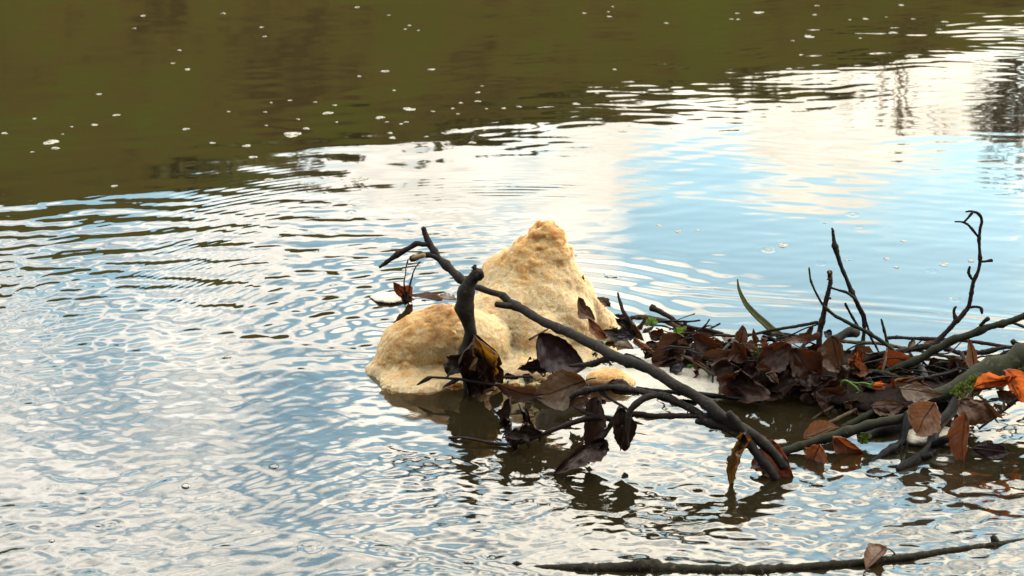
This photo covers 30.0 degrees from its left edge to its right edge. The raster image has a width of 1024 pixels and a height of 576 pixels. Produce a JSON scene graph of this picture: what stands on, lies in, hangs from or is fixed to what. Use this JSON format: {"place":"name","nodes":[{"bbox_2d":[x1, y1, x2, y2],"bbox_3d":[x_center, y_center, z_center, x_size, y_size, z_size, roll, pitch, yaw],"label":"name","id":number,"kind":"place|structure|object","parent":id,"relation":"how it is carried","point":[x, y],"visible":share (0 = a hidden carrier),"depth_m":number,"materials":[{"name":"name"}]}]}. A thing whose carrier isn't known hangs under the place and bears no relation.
{"place":"outdoors","nodes":[
{"label":"outdoors","id":0,"kind":"place"},
{"bbox_2d":[0,0,1023,575],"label":"water","id":1,"kind":"structure","parent":0,"point":[200,316],"depth_m":3.77,"materials":[{"name":"liquid"}]},
{"bbox_2d":[370,291,402,303],"bbox_3d":[-0.224,0.018,3.510,0.077,0.012,0.059,0,20,0],"label":"foam patch","id":2,"kind":"object","parent":1,"relation":"on","point":[388,297],"visible":0.81,"depth_m":3.50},
{"bbox_2d":[393,282,412,304],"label":"dead leaf","id":3,"kind":"object","parent":1,"relation":"on","point":[398,289],"visible":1,"depth_m":3.47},
{"bbox_2d":[403,259,420,302],"bbox_3d":[-0.182,-0.011,3.458,0.034,0.082,0.020,16,25,37],"label":"leaf skeleton","id":4,"kind":"object","parent":3,"relation":"on","point":[407,296],"visible":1,"depth_m":3.46},
{"bbox_2d":[414,292,441,299],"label":"dead leaf","id":5,"kind":"object","parent":1,"relation":"on","point":[428,295],"visible":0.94,"depth_m":3.52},
{"bbox_2d":[443,354,465,376],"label":"dead leaf","id":6,"kind":"object","parent":1,"relation":"on","point":[451,366],"visible":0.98,"depth_m":3.08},
{"bbox_2d":[417,376,496,386],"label":"budded twig","id":7,"kind":"object","parent":1,"relation":"on","point":[454,380],"visible":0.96,"depth_m":3.07,"materials":[{"name":"wood"}]},
{"bbox_2d":[454,264,483,390],"bbox_3d":[-0.069,0.074,3.088,0.050,0.231,0.040,0,20,0],"label":"upright stump","id":8,"kind":"object","parent":1,"relation":"on","point":[464,308],"visible":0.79,"depth_m":3.06,"materials":[{"name":"wood"}]},
{"bbox_2d":[458,334,503,397],"bbox_3d":[-0.050,0.129,3.073,0.073,0.102,0.066,0,20,0],"label":"dead leaf","id":9,"kind":"object","parent":8,"relation":"attached to","point":[467,356],"visible":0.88,"depth_m":3.07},
{"bbox_2d":[468,335,498,388],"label":"dead leaf","id":10,"kind":"object","parent":8,"relation":"hanging from","point":[487,354],"visible":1,"depth_m":3.06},
{"bbox_2d":[469,350,486,395],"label":"dead leaf","id":11,"kind":"object","parent":10,"relation":"on","point":[476,374],"visible":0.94,"depth_m":3.06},
{"bbox_2d":[365,220,619,392],"bbox_3d":[-0.020,0.023,3.215,0.489,0.222,0.277,-8,21,-20],"label":"river foam","id":12,"kind":"object","parent":1,"relation":"on","point":[535,268],"visible":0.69,"depth_m":3.21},
{"bbox_2d":[577,296,594,320],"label":"dead leaf","id":13,"kind":"object","parent":12,"relation":"on","point":[584,310],"visible":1,"depth_m":3.20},
{"bbox_2d":[483,375,532,393],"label":"leaf twig","id":14,"kind":"object","parent":1,"relation":"on","point":[506,377],"visible":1,"depth_m":3.08,"materials":[{"name":"wood"}]},
{"bbox_2d":[506,437,522,452],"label":"dead leaf","id":15,"kind":"object","parent":1,"relation":"on","point":[514,443],"visible":1,"depth_m":2.88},
{"bbox_2d":[517,357,553,376],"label":"dead leaf","id":16,"kind":"object","parent":1,"relation":"on","point":[532,367],"visible":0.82,"depth_m":3.13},
{"bbox_2d":[536,332,585,373],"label":"dead leaf","id":17,"kind":"object","parent":1,"relation":"on","point":[555,353],"visible":0.85,"depth_m":3.11,"materials":[{"name":"plant"}]},
{"bbox_2d":[534,369,595,410],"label":"dead leaf","id":18,"kind":"object","parent":1,"relation":"on","point":[555,389],"visible":0.94,"depth_m":2.97,"materials":[{"name":"plant"}]},
{"bbox_2d":[567,395,589,409],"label":"dead leaf","id":19,"kind":"object","parent":1,"relation":"on","point":[578,401],"visible":0.86,"depth_m":2.95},
{"bbox_2d":[448,406,711,445],"bbox_3d":[0.097,0.213,2.850,0.408,0.090,0.049,6,21,15],"label":"drooping twig","id":20,"kind":"object","parent":1,"relation":"on","point":[590,416],"visible":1,"depth_m":2.85,"materials":[{"name":"wood"}]},
{"bbox_2d":[499,415,511,447],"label":"dead leaf","id":21,"kind":"object","parent":20,"relation":"on","point":[507,429],"visible":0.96,"depth_m":2.90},
{"bbox_2d":[496,396,511,426],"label":"dead leaf","id":22,"kind":"object","parent":21,"relation":"on","point":[504,411],"visible":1,"depth_m":2.89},
{"bbox_2d":[504,423,542,448],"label":"dead leaf","id":23,"kind":"object","parent":20,"relation":"on","point":[525,431],"visible":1,"depth_m":2.88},
{"bbox_2d":[554,438,608,473],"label":"dead leaf","id":24,"kind":"object","parent":1,"relation":"on","point":[582,455],"visible":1,"depth_m":2.81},
{"bbox_2d":[378,227,789,469],"bbox_3d":[0.088,0.085,2.975,0.777,0.228,0.077,16,25,37],"label":"leaning branch","id":25,"kind":"object","parent":1,"relation":"on","point":[713,409],"visible":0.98,"depth_m":2.93,"materials":[{"name":"brown plant"}]},
{"bbox_2d":[583,396,606,443],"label":"dead leaf","id":26,"kind":"object","parent":1,"relation":"on","point":[593,429],"visible":0.85,"depth_m":2.85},
{"bbox_2d":[617,292,632,324],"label":"upright twig","id":27,"kind":"object","parent":1,"relation":"on","point":[627,317],"visible":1,"depth_m":3.24,"materials":[{"name":"wood"}]},
{"bbox_2d":[577,358,723,399],"bbox_3d":[0.247,0.153,3.147,0.319,0.023,0.193,16,25,37],"label":"foam raft","id":28,"kind":"object","parent":1,"relation":"on","point":[702,382],"visible":0.29,"depth_m":3.13,"materials":[{"name":"white"}]},
{"bbox_2d":[586,368,635,386],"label":"foam clump","id":29,"kind":"object","parent":28,"relation":"on","point":[604,376],"visible":0.66,"depth_m":3.11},
{"bbox_2d":[603,326,636,342],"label":"dead leaf","id":30,"kind":"object","parent":28,"relation":"on","point":[626,334],"visible":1,"depth_m":3.21,"materials":[{"name":"plant"}]},
{"bbox_2d":[586,315,617,338],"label":"dead leaf","id":31,"kind":"object","parent":30,"relation":"on","point":[596,330],"visible":1,"depth_m":3.19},
{"bbox_2d":[614,341,633,348],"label":"dead leaf","id":32,"kind":"object","parent":28,"relation":"on","point":[623,344],"visible":1,"depth_m":3.19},
{"bbox_2d":[633,338,653,352],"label":"dead leaf","id":33,"kind":"object","parent":28,"relation":"on","point":[639,343],"visible":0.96,"depth_m":3.21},
{"bbox_2d":[651,332,686,367],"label":"dead leaf","id":34,"kind":"object","parent":28,"relation":"on","point":[658,358],"visible":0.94,"depth_m":3.19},
{"bbox_2d":[669,362,683,374],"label":"dead leaf","id":35,"kind":"object","parent":28,"relation":"on","point":[675,368],"visible":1,"depth_m":3.15,"materials":[{"name":"plant"}]},
{"bbox_2d":[683,355,714,376],"bbox_3d":[0.310,0.128,3.138,0.009,0.018,0.073,-18,26,-40],"label":"split straw","id":36,"kind":"object","parent":28,"relation":"on","point":[697,362],"visible":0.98,"depth_m":3.14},
{"bbox_2d":[709,359,732,377],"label":"dead leaf","id":37,"kind":"object","parent":28,"relation":"on","point":[720,368],"visible":0.99,"depth_m":3.09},
{"bbox_2d":[569,383,779,480],"bbox_3d":[0.235,0.212,2.818,0.325,0.117,0.045,6,21,17],"label":"arched branch","id":38,"kind":"object","parent":1,"relation":"on","point":[765,463],"visible":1,"depth_m":2.81,"materials":[{"name":"brown plant"}]},
{"bbox_2d":[607,379,638,395],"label":"dead leaf","id":39,"kind":"object","parent":38,"relation":"on","point":[617,381],"visible":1,"depth_m":2.85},
{"bbox_2d":[612,406,636,450],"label":"dead leaf","id":40,"kind":"object","parent":38,"relation":"hanging from","point":[618,419],"visible":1,"depth_m":2.83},
{"bbox_2d":[649,304,723,333],"bbox_3d":[0.299,0.057,3.287,0.146,0.032,0.014,13,24,32],"label":"flaking stick","id":41,"kind":"object","parent":1,"relation":"on","point":[653,308],"visible":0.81,"depth_m":3.30,"materials":[{"name":"wood"}]},
{"bbox_2d":[636,386,761,402],"bbox_3d":[0.298,0.170,3.047,0.203,0.025,0.011,1,20,4],"label":"sunken stick","id":42,"kind":"object","parent":1,"relation":"on","point":[720,396],"visible":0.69,"depth_m":3.04,"materials":[{"name":"wood"}]},
{"bbox_2d":[726,432,749,484],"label":"dead leaf","id":43,"kind":"object","parent":1,"relation":"on","point":[733,458],"visible":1,"depth_m":2.77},
{"bbox_2d":[750,437,793,478],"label":"dead leaf","id":44,"kind":"object","parent":1,"relation":"on","point":[787,472],"visible":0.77,"depth_m":2.81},
{"bbox_2d":[534,535,1023,573],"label":"sunken log","id":45,"kind":"object","parent":1,"relation":"on","point":[641,565],"visible":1,"depth_m":2.54,"materials":[{"name":"wood"}]},
{"bbox_2d":[864,542,895,569],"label":"dead leaf","id":46,"kind":"object","parent":45,"relation":"on","point":[873,553],"visible":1,"depth_m":2.55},
{"bbox_2d":[645,342,953,416],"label":"leaf litter","id":47,"kind":"object","parent":1,"relation":"on","point":[867,398],"visible":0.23,"depth_m":3.02,"materials":[{"name":"plant"}]},
{"bbox_2d":[642,327,652,333],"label":"dead leaf","id":48,"kind":"object","parent":47,"relation":"on","point":[647,330],"visible":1,"depth_m":3.22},
{"bbox_2d":[631,322,643,340],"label":"dead leaf","id":49,"kind":"object","parent":48,"relation":"on","point":[638,332],"visible":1,"depth_m":3.22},
{"bbox_2d":[683,326,695,342],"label":"dead leaf","id":50,"kind":"object","parent":47,"relation":"on","point":[690,329],"visible":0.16,"depth_m":3.27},
{"bbox_2d":[631,314,689,335],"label":"pale twig","id":51,"kind":"object","parent":50,"relation":"on","point":[644,316],"visible":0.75,"depth_m":3.28,"materials":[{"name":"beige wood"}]},
{"bbox_2d":[692,333,723,354],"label":"dead leaf","id":52,"kind":"object","parent":47,"relation":"on","point":[703,342],"visible":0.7,"depth_m":3.19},
{"bbox_2d":[703,349,731,360],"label":"dead leaf","id":53,"kind":"object","parent":47,"relation":"on","point":[711,354],"visible":0.51,"depth_m":3.14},
{"bbox_2d":[686,321,817,382],"bbox_3d":[0.403,0.109,3.165,0.227,0.069,0.135,0,20,0],"label":"thin cross twig","id":54,"kind":"object","parent":53,"relation":"on","point":[770,330],"visible":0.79,"depth_m":3.22,"materials":[{"name":"wood"}]},
{"bbox_2d":[737,279,788,338],"bbox_3d":[0.425,0.041,3.231,0.104,0.100,0.010,11,23,27],"label":"reed blade","id":55,"kind":"object","parent":54,"relation":"on","point":[760,319],"visible":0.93,"depth_m":3.24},
{"bbox_2d":[728,340,746,363],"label":"dead leaf","id":56,"kind":"object","parent":47,"relation":"on","point":[737,354],"visible":1,"depth_m":3.10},
{"bbox_2d":[735,325,747,344],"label":"dead leaf","id":57,"kind":"object","parent":47,"relation":"on","point":[741,335],"visible":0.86,"depth_m":3.14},
{"bbox_2d":[776,383,807,398],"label":"dead leaf","id":58,"kind":"object","parent":47,"relation":"in","point":[795,393],"visible":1,"depth_m":3.06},
{"bbox_2d":[769,370,800,395],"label":"dead leaf","id":59,"kind":"object","parent":58,"relation":"on","point":[786,380],"visible":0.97,"depth_m":3.05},
{"bbox_2d":[781,333,819,343],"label":"dead leaf","id":60,"kind":"object","parent":47,"relation":"on","point":[805,339],"visible":0.91,"depth_m":3.10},
{"bbox_2d":[789,346,822,384],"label":"dead leaf","id":61,"kind":"object","parent":47,"relation":"on","point":[804,362],"visible":0.92,"depth_m":3.06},
{"bbox_2d":[795,378,816,391],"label":"dead leaf","id":62,"kind":"object","parent":47,"relation":"on","point":[800,387],"visible":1,"depth_m":3.06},
{"bbox_2d":[806,371,822,386],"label":"dead leaf","id":63,"kind":"object","parent":47,"relation":"on","point":[815,377],"visible":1,"depth_m":3.05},
{"bbox_2d":[817,335,843,372],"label":"dead leaf","id":64,"kind":"object","parent":47,"relation":"on","point":[830,349],"visible":0.83,"depth_m":3.08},
{"bbox_2d":[823,376,847,388],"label":"dead leaf","id":65,"kind":"object","parent":47,"relation":"on","point":[833,382],"visible":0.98,"depth_m":3.05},
{"bbox_2d":[799,270,878,351],"bbox_3d":[0.528,0.050,3.165,0.162,0.156,0.062,-8,22,-21],"label":"upright stick","id":66,"kind":"object","parent":47,"relation":"on","point":[822,319],"visible":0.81,"depth_m":3.17,"materials":[{"name":"wood"}]},
{"bbox_2d":[808,267,929,375],"bbox_3d":[0.592,0.054,3.151,0.228,0.147,0.029,11,23,27],"label":"dark sapling twig","id":67,"kind":"object","parent":66,"relation":"attached to","point":[885,343],"visible":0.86,"depth_m":3.16,"materials":[{"name":"wood"}]},
{"bbox_2d":[836,365,849,382],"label":"dead leaf","id":68,"kind":"object","parent":47,"relation":"on","point":[843,373],"visible":1,"depth_m":3.04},
{"bbox_2d":[833,326,860,340],"bbox_3d":[0.552,0.084,3.198,0.082,0.031,0.018,-16,25,-37],"label":"dark stump end","id":69,"kind":"object","parent":47,"relation":"on","point":[848,332],"visible":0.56,"depth_m":3.20,"materials":[{"name":"grey plant"}]},
{"bbox_2d":[835,363,861,381],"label":"dead leaf","id":70,"kind":"object","parent":47,"relation":"on","point":[852,378],"visible":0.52,"depth_m":3.08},
{"bbox_2d":[848,345,865,361],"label":"dead leaf","id":71,"kind":"object","parent":47,"relation":"on","point":[855,350],"visible":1,"depth_m":3.11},
{"bbox_2d":[850,362,871,376],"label":"dead leaf","id":72,"kind":"object","parent":47,"relation":"on","point":[863,368],"visible":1,"depth_m":3.08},
{"bbox_2d":[863,369,900,377],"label":"twig","id":73,"kind":"object","parent":47,"relation":"on","point":[877,371],"visible":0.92,"depth_m":3.08,"materials":[{"name":"wood"}]},
{"bbox_2d":[872,366,891,383],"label":"dead leaf","id":74,"kind":"object","parent":47,"relation":"on","point":[886,380],"visible":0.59,"depth_m":3.10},
{"bbox_2d":[884,312,1023,372],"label":"olive branch","id":75,"kind":"object","parent":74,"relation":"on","point":[979,330],"visible":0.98,"depth_m":3.09,"materials":[{"name":"brown plant"}]},
{"bbox_2d":[871,398,905,415],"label":"dead leaf","id":76,"kind":"object","parent":47,"relation":"on","point":[893,407],"visible":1,"depth_m":2.99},
{"bbox_2d":[877,349,909,373],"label":"dead leaf","id":77,"kind":"object","parent":47,"relation":"on","point":[891,362],"visible":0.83,"depth_m":3.11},
{"bbox_2d":[894,376,928,385],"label":"dead leaf","id":78,"kind":"object","parent":47,"relation":"on","point":[898,381],"visible":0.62,"depth_m":3.03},
{"bbox_2d":[863,210,992,362],"bbox_3d":[0.672,0.004,3.128,0.230,0.263,0.028,-3,20,-8],"label":"tall branched twig","id":79,"kind":"object","parent":47,"relation":"on","point":[943,334],"visible":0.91,"depth_m":3.14,"materials":[{"name":"wood"}]},
{"bbox_2d":[906,369,957,383],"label":"short cross twig","id":80,"kind":"object","parent":47,"relation":"on","point":[919,378],"visible":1,"depth_m":3.02,"materials":[{"name":"wood"}]},
{"bbox_2d":[941,361,962,377],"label":"dead leaf","id":81,"kind":"object","parent":47,"relation":"on","point":[954,364],"visible":0.42,"depth_m":3.10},
{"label":"dead leaf","id":82,"kind":"object","parent":47,"relation":"on","visible":0},
{"bbox_2d":[780,363,791,374],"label":"dead leaf","id":83,"kind":"object","parent":82,"relation":"on","point":[787,368],"visible":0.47,"depth_m":3.09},
{"bbox_2d":[756,341,791,372],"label":"dead leaf","id":84,"kind":"object","parent":83,"relation":"on","point":[774,356],"visible":1,"depth_m":3.08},
{"bbox_2d":[800,391,815,404],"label":"dead leaf","id":85,"kind":"object","parent":1,"relation":"on","point":[806,398],"visible":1,"depth_m":3.05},
{"bbox_2d":[804,444,827,463],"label":"dead leaf","id":86,"kind":"object","parent":1,"relation":"on","point":[816,452],"visible":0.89,"depth_m":2.86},
{"bbox_2d":[803,420,838,438],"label":"dead leaf","id":87,"kind":"object","parent":1,"relation":"on","point":[814,429],"visible":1,"depth_m":2.91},
{"bbox_2d":[815,386,845,414],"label":"dead leaf","id":88,"kind":"object","parent":1,"relation":"on","point":[823,397],"visible":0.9,"depth_m":3.02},
{"bbox_2d":[828,408,856,422],"bbox_3d":[0.516,0.200,2.989,0.067,0.011,0.007,-16,25,-36],"label":"dry straw","id":89,"kind":"object","parent":1,"relation":"on","point":[842,416],"visible":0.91,"depth_m":2.99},
{"bbox_2d":[782,413,903,455],"bbox_3d":[0.512,0.223,2.899,0.237,0.043,0.032,-7,21,-19],"label":"green stick","id":90,"kind":"object","parent":1,"relation":"on","point":[847,431],"visible":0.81,"depth_m":2.90,"materials":[{"name":"wood"}]},
{"bbox_2d":[832,435,862,454],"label":"dead leaf","id":91,"kind":"object","parent":1,"relation":"on","point":[842,444],"visible":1,"depth_m":2.88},
{"bbox_2d":[831,228,865,346],"bbox_3d":[0.573,0.008,3.249,0.077,0.220,0.022,15,25,35],"label":"jointed twig","id":92,"kind":"object","parent":1,"relation":"on","point":[836,250],"visible":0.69,"depth_m":3.24,"materials":[{"name":"wood"}]},
{"bbox_2d":[840,409,876,425],"bbox_3d":[0.543,0.205,2.990,0.093,0.028,0.014,-10,22,-25],"label":"green stick","id":93,"kind":"object","parent":1,"relation":"on","point":[861,417],"visible":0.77,"depth_m":2.99,"materials":[{"name":"wood"}]},
{"bbox_2d":[857,432,871,443],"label":"moss tuft","id":94,"kind":"object","parent":1,"relation":"on","point":[863,436],"visible":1,"depth_m":2.90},
{"bbox_2d":[856,424,909,440],"bbox_3d":[0.576,0.223,2.955,0.092,0.040,0.030,-11,23,-28],"label":"mossy stub","id":95,"kind":"object","parent":1,"relation":"in","point":[884,431],"visible":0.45,"depth_m":2.94,"materials":[{"name":"black plant"}]},
{"bbox_2d":[871,411,909,459],"bbox_3d":[0.586,0.228,2.882,0.044,0.053,0.110,15,25,36],"label":"black root","id":96,"kind":"object","parent":1,"relation":"on","point":[891,449],"visible":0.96,"depth_m":2.88,"materials":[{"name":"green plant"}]},
{"bbox_2d":[841,339,955,358],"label":"back twig","id":97,"kind":"object","parent":1,"relation":"on","point":[871,343],"visible":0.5,"depth_m":3.24,"materials":[{"name":"brown wood"}]},
{"bbox_2d":[906,401,940,436],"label":"dead leaf","id":98,"kind":"object","parent":1,"relation":"on","point":[924,418],"visible":1,"depth_m":2.87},
{"bbox_2d":[907,426,949,447],"bbox_3d":[0.643,0.227,2.921,0.097,0.029,0.057,0,20,0],"label":"foam patch","id":99,"kind":"object","parent":1,"relation":"on","point":[913,439],"visible":0.38,"depth_m":2.90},
{"bbox_2d":[887,335,1012,348],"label":"long back twig","id":100,"kind":"object","parent":1,"relation":"on","point":[921,338],"visible":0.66,"depth_m":3.27,"materials":[{"name":"red plant"}]},
{"bbox_2d":[895,343,1023,470],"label":"mossy log","id":101,"kind":"object","parent":1,"relation":"on","point":[958,387],"visible":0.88,"depth_m":2.97,"materials":[{"name":"wood"}]},
{"bbox_2d":[899,383,943,402],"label":"dead leaf","id":102,"kind":"object","parent":101,"relation":"on","point":[914,392],"visible":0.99,"depth_m":2.93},
{"bbox_2d":[945,414,969,460],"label":"dead leaf","id":103,"kind":"object","parent":101,"relation":"hanging from","point":[957,435],"visible":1,"depth_m":2.86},
{"bbox_2d":[957,397,1002,425],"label":"dead leaf","id":104,"kind":"object","parent":101,"relation":"on","point":[976,411],"visible":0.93,"depth_m":2.90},
{"bbox_2d":[972,372,1016,388],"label":"dead leaf","id":105,"kind":"object","parent":101,"relation":"on","point":[987,380],"visible":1,"depth_m":2.92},
{"bbox_2d":[965,339,977,366],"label":"dead leaf","id":106,"kind":"object","parent":1,"relation":"on","point":[971,359],"visible":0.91,"depth_m":3.12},
{"bbox_2d":[943,345,1007,361],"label":"forked twig","id":107,"kind":"object","parent":1,"relation":"on","point":[988,351],"visible":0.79,"depth_m":3.19,"materials":[{"name":"wood"}]},
{"bbox_2d":[973,442,1012,458],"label":"dead leaf","id":108,"kind":"object","parent":1,"relation":"on","point":[991,450],"visible":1,"depth_m":2.86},
{"bbox_2d":[978,397,1017,429],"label":"edge twig","id":109,"kind":"object","parent":1,"relation":"on","point":[1012,402],"visible":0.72,"depth_m":2.94,"materials":[{"name":"wood"}]},
{"bbox_2d":[997,390,1018,409],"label":"dead leaf","id":110,"kind":"object","parent":109,"relation":"on","point":[1006,397],"visible":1,"depth_m":2.95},
{"bbox_2d":[1003,369,1023,402],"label":"dead leaf","id":111,"kind":"object","parent":109,"relation":"on","point":[1016,386],"visible":1,"depth_m":2.92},
{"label":"dead leaf","id":112,"kind":"object","parent":1,"relation":"on","visible":0},
{"bbox_2d":[649,328,663,340],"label":"dead leaf","id":113,"kind":"object","parent":112,"relation":"on","point":[655,335],"visible":0.85,"depth_m":3.29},
{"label":"dead leaf","id":114,"kind":"object","parent":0,"visible":0},
{"bbox_2d":[495,382,540,403],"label":"dead leaf","id":115,"kind":"object","parent":114,"relation":"on","point":[525,394],"visible":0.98,"depth_m":2.98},
{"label":"dead leaf","id":116,"kind":"object","parent":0,"visible":0},
{"bbox_2d":[718,369,770,403],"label":"dead leaf","id":117,"kind":"object","parent":116,"relation":"on","point":[758,392],"visible":1,"depth_m":3.05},
{"bbox_2d":[736,365,759,380],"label":"dead leaf","id":118,"kind":"object","parent":117,"relation":"on","point":[747,369],"visible":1,"depth_m":3.05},
{"bbox_2d":[751,364,771,377],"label":"dead leaf","id":119,"kind":"object","parent":118,"relation":"on","point":[761,367],"visible":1,"depth_m":3.06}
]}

